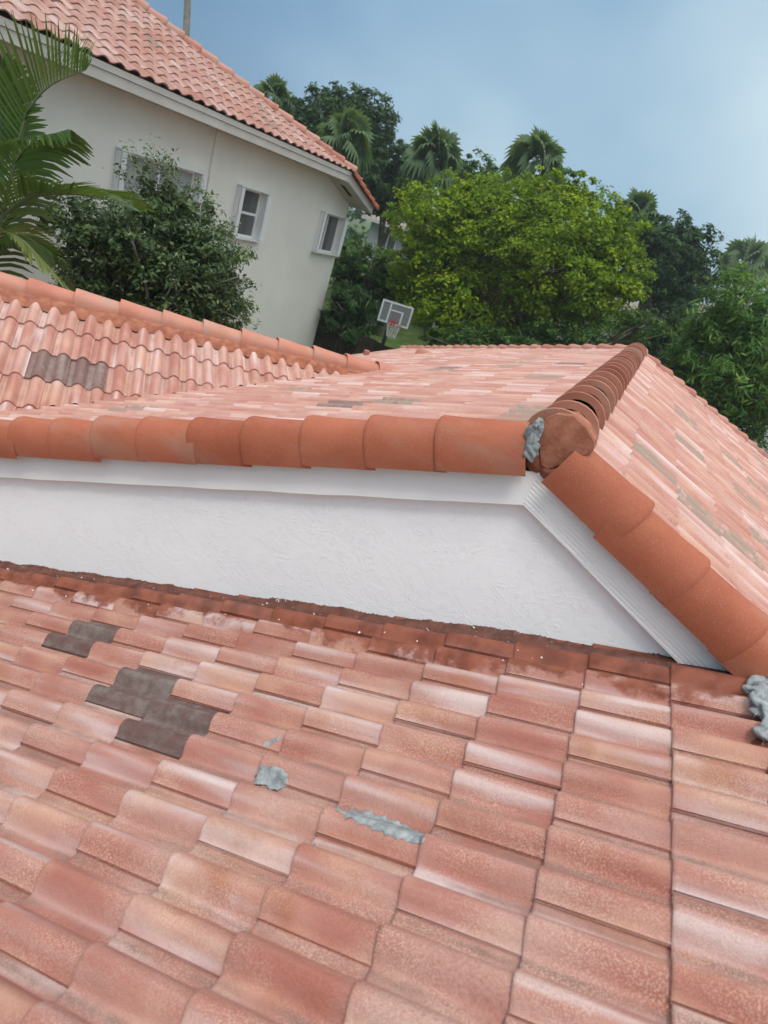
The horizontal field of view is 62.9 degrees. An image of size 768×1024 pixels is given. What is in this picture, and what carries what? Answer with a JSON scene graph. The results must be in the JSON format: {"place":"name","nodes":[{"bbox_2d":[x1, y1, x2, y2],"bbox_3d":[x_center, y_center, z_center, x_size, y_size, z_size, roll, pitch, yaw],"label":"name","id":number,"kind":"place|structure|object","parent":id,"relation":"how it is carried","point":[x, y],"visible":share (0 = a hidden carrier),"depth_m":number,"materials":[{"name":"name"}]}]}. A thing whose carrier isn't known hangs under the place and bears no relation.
{"place":"outdoors","nodes":[
{"label":"outdoors","id":0,"kind":"place"},
{"bbox_2d":[0,0,378,346],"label":"house","id":1,"kind":"structure","parent":0,"point":[287,188],"depth_m":12.75,"materials":[{"name":"white paint"}]},
{"bbox_2d":[109,146,208,228],"bbox_3d":[-4.344,-6.200,12.149,0.260,1.100,2.320,26,25,15],"label":"window","id":2,"kind":"structure","parent":1,"relation":"in","point":[187,174],"depth_m":11.75,"materials":[{"name":"white metal"}]},
{"bbox_2d":[229,184,272,242],"bbox_3d":[-3.173,-6.994,14.738,0.260,1.120,1.220,26,25,15],"label":"window","id":3,"kind":"structure","parent":1,"relation":"in","point":[247,199],"depth_m":14.90,"materials":[{"name":"white metal"}]},
{"bbox_2d":[311,210,348,256],"bbox_3d":[-1.593,-8.070,18.223,0.260,1.100,1.470,26,25,15],"label":"window","id":4,"kind":"structure","parent":1,"relation":"in","point":[328,223],"depth_m":18.40,"materials":[{"name":"white metal"}]},
{"bbox_2d":[322,210,455,348],"bbox_3d":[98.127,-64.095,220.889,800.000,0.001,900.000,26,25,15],"label":"ground","id":5,"kind":"structure","parent":0,"point":[408,336],"depth_m":35.98,"materials":[{"name":"green plant"}]},
{"bbox_2d":[0,10,155,289],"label":"feather palm","id":6,"kind":"object","parent":5,"relation":"on","point":[16,127],"visible":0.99,"depth_m":7.08,"materials":[{"name":"green plant"}]},
{"bbox_2d":[32,134,261,330],"bbox_3d":[-3.684,-2.919,10.105,3.320,5.435,2.899,16,24,-6],"label":"tall shrub","id":7,"kind":"object","parent":5,"relation":"on","point":[132,264],"visible":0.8,"depth_m":8.90,"materials":[{"name":"green plant"}]},
{"bbox_2d":[183,0,190,36],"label":"pole","id":8,"kind":"object","parent":5,"relation":"on","point":[186,16],"visible":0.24,"depth_m":30.70,"materials":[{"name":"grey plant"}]},
{"bbox_2d":[253,72,296,115],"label":"fan palm","id":9,"kind":"object","parent":5,"relation":"on","point":[274,87],"visible":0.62,"depth_m":27.85,"materials":[{"name":"green plant"}]},
{"bbox_2d":[314,105,373,175],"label":"fan palm","id":10,"kind":"object","parent":5,"relation":"on","point":[349,124],"visible":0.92,"depth_m":25.44,"materials":[{"name":"green plant"}]},
{"bbox_2d":[290,79,402,177],"bbox_3d":[-3.017,-17.198,34.138,6.637,10.938,5.433,4,28,-30],"label":"tree","id":11,"kind":"object","parent":5,"relation":"on","point":[320,107],"visible":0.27,"depth_m":31.46,"materials":[{"name":"green plant"}]},
{"bbox_2d":[319,278,386,347],"bbox_3d":[-1.128,-5.682,20.297,2.564,3.433,2.350,2,29,-33],"label":"shrub","id":12,"kind":"object","parent":5,"relation":"on","point":[348,311],"visible":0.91,"depth_m":19.53,"materials":[{"name":"green plant"}]},
{"bbox_2d":[313,316,394,354],"bbox_3d":[-1.048,-4.653,19.833,3.290,2.070,0.130,30,26,23],"label":"fence","id":13,"kind":"object","parent":5,"relation":"on","point":[332,342],"visible":0.25,"depth_m":19.75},
{"bbox_2d":[328,233,418,313],"bbox_3d":[-0.676,-8.049,24.253,4.013,4.583,3.526,16,24,-6],"label":"hedge tree","id":14,"kind":"object","parent":5,"relation":"on","point":[350,268],"visible":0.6,"depth_m":22.92,"materials":[{"name":"green plant"}]},
{"bbox_2d":[0,272,767,1023],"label":"house","id":15,"kind":"structure","parent":5,"relation":"on","point":[414,684],"depth_m":2.75,"materials":[{"name":"tile"}]},
{"bbox_2d":[377,299,413,344],"bbox_3d":[-0.103,-4.699,19.045,0.940,3.353,1.571,13,25,-14],"label":"basketball hoop","id":16,"kind":"object","parent":5,"relation":"on","point":[392,313],"visible":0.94,"depth_m":18.24,"materials":[{"name":"grey"}]},
{"bbox_2d":[360,133,439,269],"bbox_3d":[0.414,-14.700,33.566,5.038,9.136,5.917,26,25,15],"label":"tree","id":17,"kind":"object","parent":5,"relation":"on","point":[380,179],"visible":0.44,"depth_m":31.30,"materials":[{"name":"green plant"}]},
{"bbox_2d":[376,119,463,336],"bbox_3d":[1.296,-13.242,30.144,3.201,9.911,3.298,26,25,15],"label":"fan palm","id":18,"kind":"object","parent":5,"relation":"on","point":[427,150],"visible":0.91,"depth_m":28.28,"materials":[{"name":"green plant"}]},
{"bbox_2d":[423,146,504,341],"bbox_3d":[3.775,-14.081,33.845,3.640,9.835,3.191,16,24,-7],"label":"tree","id":19,"kind":"object","parent":5,"relation":"on","point":[490,166],"visible":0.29,"depth_m":31.68,"materials":[{"name":"green plant"}]},
{"bbox_2d":[341,206,639,300],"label":"distant trees","id":20,"kind":"object","parent":5,"relation":"on","point":[356,213],"depth_m":76.68,"materials":[{"name":"green plant"}]},
{"bbox_2d":[381,164,657,344],"bbox_3d":[4.230,-7.482,21.830,8.909,8.474,8.015,26,25,15],"label":"tree","id":21,"kind":"object","parent":5,"relation":"on","point":[510,285],"visible":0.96,"depth_m":19.58,"materials":[{"name":"green plant"}]},
{"bbox_2d":[495,125,566,199],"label":"fan palm","id":22,"kind":"object","parent":5,"relation":"on","point":[524,150],"visible":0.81,"depth_m":27.95,"materials":[{"name":"green plant"}]},
{"bbox_2d":[418,308,676,345],"bbox_3d":[4.640,-4.738,20.029,7.301,5.474,3.494,21,24,5],"label":"shrub","id":23,"kind":"object","parent":5,"relation":"on","point":[623,333],"visible":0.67,"depth_m":18.93,"materials":[{"name":"green plant"}]},
{"bbox_2d":[586,186,661,332],"bbox_3d":[10.831,-10.808,31.577,2.757,10.202,2.625,9,26,-21],"label":"fan palm","id":24,"kind":"object","parent":5,"relation":"on","point":[640,203],"visible":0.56,"depth_m":29.32,"materials":[{"name":"green plant"}]},
{"bbox_2d":[622,208,725,334],"bbox_3d":[13.089,-9.387,30.712,4.935,9.810,5.821,26,25,15],"label":"tree","id":25,"kind":"object","parent":5,"relation":"on","point":[679,253],"visible":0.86,"depth_m":28.58,"materials":[{"name":"green plant"}]},
{"bbox_2d":[625,303,726,366],"bbox_3d":[9.204,-4.540,21.954,3.339,6.265,2.830,5,28,-29],"label":"shrub","id":26,"kind":"object","parent":5,"relation":"on","point":[653,350],"visible":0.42,"depth_m":20.77,"materials":[{"name":"green plant"}]},
{"bbox_2d":[659,259,767,452],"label":"mango tree","id":27,"kind":"object","parent":5,"relation":"on","point":[739,332],"visible":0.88,"depth_m":15.55,"materials":[{"name":"green plant"}]},
{"bbox_2d":[712,234,767,295],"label":"fan palm","id":28,"kind":"object","parent":5,"relation":"on","point":[748,250],"visible":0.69,"depth_m":48.73,"materials":[{"name":"green plant"}]},
{"bbox_2d":[144,0,767,317],"label":"sky","id":29,"kind":"structure","parent":0,"point":[669,98],"materials":[{"name":"blue"}]},
{"bbox_2d":[360,215,627,343],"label":"house","id":30,"kind":"structure","parent":0,"point":[389,242],"depth_m":41.31,"materials":[{"name":"paint"}]},
{"bbox_2d":[382,231,397,250],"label":"window","id":31,"kind":"structure","parent":30,"relation":"in","point":[389,243],"depth_m":41.21,"materials":[{"name":"grey glass"}]},
{"bbox_2d":[598,301,767,454],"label":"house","id":32,"kind":"structure","parent":0,"point":[632,304],"depth_m":35.42,"materials":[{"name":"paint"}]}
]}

